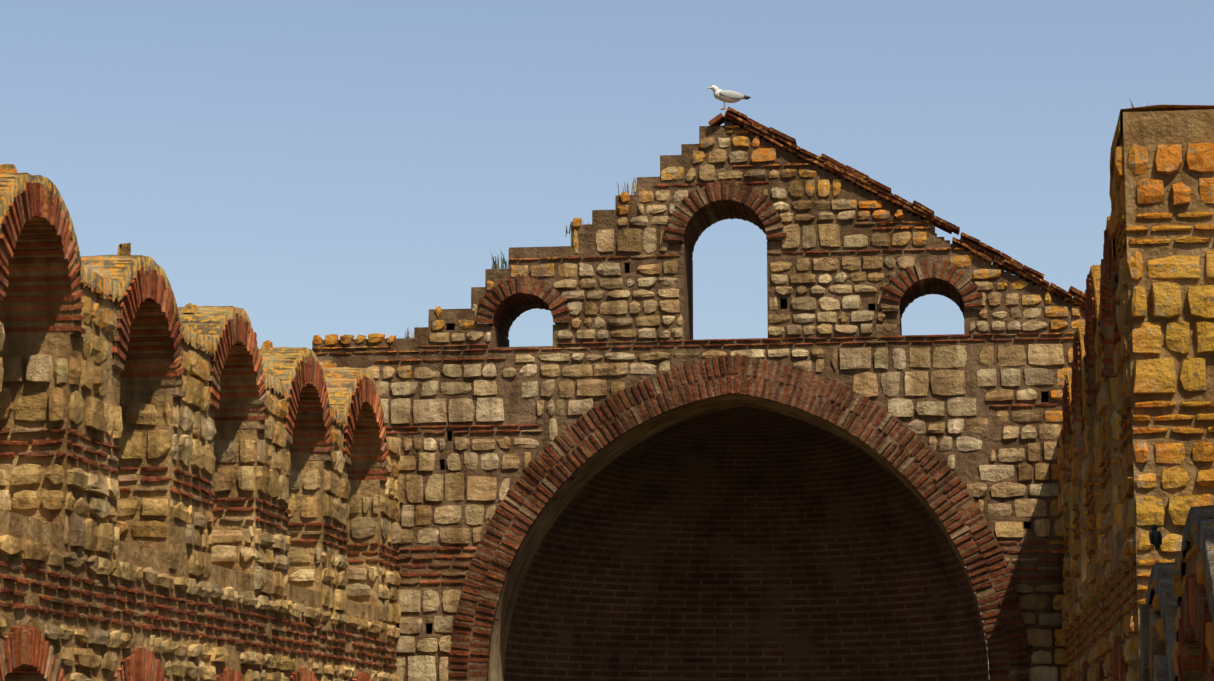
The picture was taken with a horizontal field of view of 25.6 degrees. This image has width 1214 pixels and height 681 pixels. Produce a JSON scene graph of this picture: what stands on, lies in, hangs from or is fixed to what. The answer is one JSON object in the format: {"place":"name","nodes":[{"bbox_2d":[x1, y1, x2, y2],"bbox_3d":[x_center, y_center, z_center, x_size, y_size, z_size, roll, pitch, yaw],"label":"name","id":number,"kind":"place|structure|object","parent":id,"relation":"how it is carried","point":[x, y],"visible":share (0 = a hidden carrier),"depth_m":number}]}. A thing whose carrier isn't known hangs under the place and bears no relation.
{"place":"outdoors","nodes":[
{"label":"outdoors","id":0,"kind":"place"},
{"bbox_2d":[0,173,397,680],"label":"arcade","id":1,"kind":"object","parent":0,"point":[40,524],"visible":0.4,"depth_m":26.30},
{"bbox_2d":[0,164,401,680],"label":"arcade blocks","id":2,"kind":"structure","parent":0,"point":[87,533],"depth_m":26.35},
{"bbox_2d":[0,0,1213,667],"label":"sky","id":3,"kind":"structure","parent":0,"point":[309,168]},
{"bbox_2d":[312,118,1084,680],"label":"end wall","id":4,"kind":"structure","parent":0,"point":[518,410],"depth_m":36.65},
{"bbox_2d":[488,394,988,680],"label":"arch","id":5,"kind":"structure","parent":4,"relation":"attached to","point":[583,475],"depth_m":37.12},
{"bbox_2d":[1057,105,1213,680],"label":"arcade blocks","id":6,"kind":"structure","parent":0,"point":[1156,376],"depth_m":21.70},
{"bbox_2d":[1149,524,1161,551],"bbox_3d":[3.955,1.422,19.291,0.088,0.203,0.172,0,-9,-3],"label":"starling","id":7,"kind":"object","parent":6,"relation":"on","point":[1155,537],"visible":1,"depth_m":19.26},
{"bbox_2d":[1062,109,1213,680],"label":"arcade","id":8,"kind":"object","parent":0,"point":[1150,131],"visible":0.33,"depth_m":21.72},
{"label":"ground","id":9,"kind":"structure","parent":0,"visible":0},
{"label":"nave paving","id":10,"kind":"structure","parent":9,"relation":"on","visible":0},
{"bbox_2d":[312,106,1084,680],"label":"end wall blocks","id":11,"kind":"structure","parent":10,"relation":"on","point":[942,382],"depth_m":36.59},
{"bbox_2d":[262,100,1165,436],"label":"weeds","id":12,"kind":"object","parent":11,"relation":"on","point":[496,266],"visible":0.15,"depth_m":37.63},
{"bbox_2d":[707,85,750,109],"bbox_3d":[1.696,-3.378,37.295,0.643,0.336,0.168,3,-9,-17],"label":"seagull","id":13,"kind":"object","parent":11,"relation":"on","point":[727,96],"visible":1,"depth_m":37.23},
{"bbox_2d":[505,406,987,680],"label":"apse","id":14,"kind":"structure","parent":10,"relation":"on","point":[741,543],"depth_m":39.66}
]}

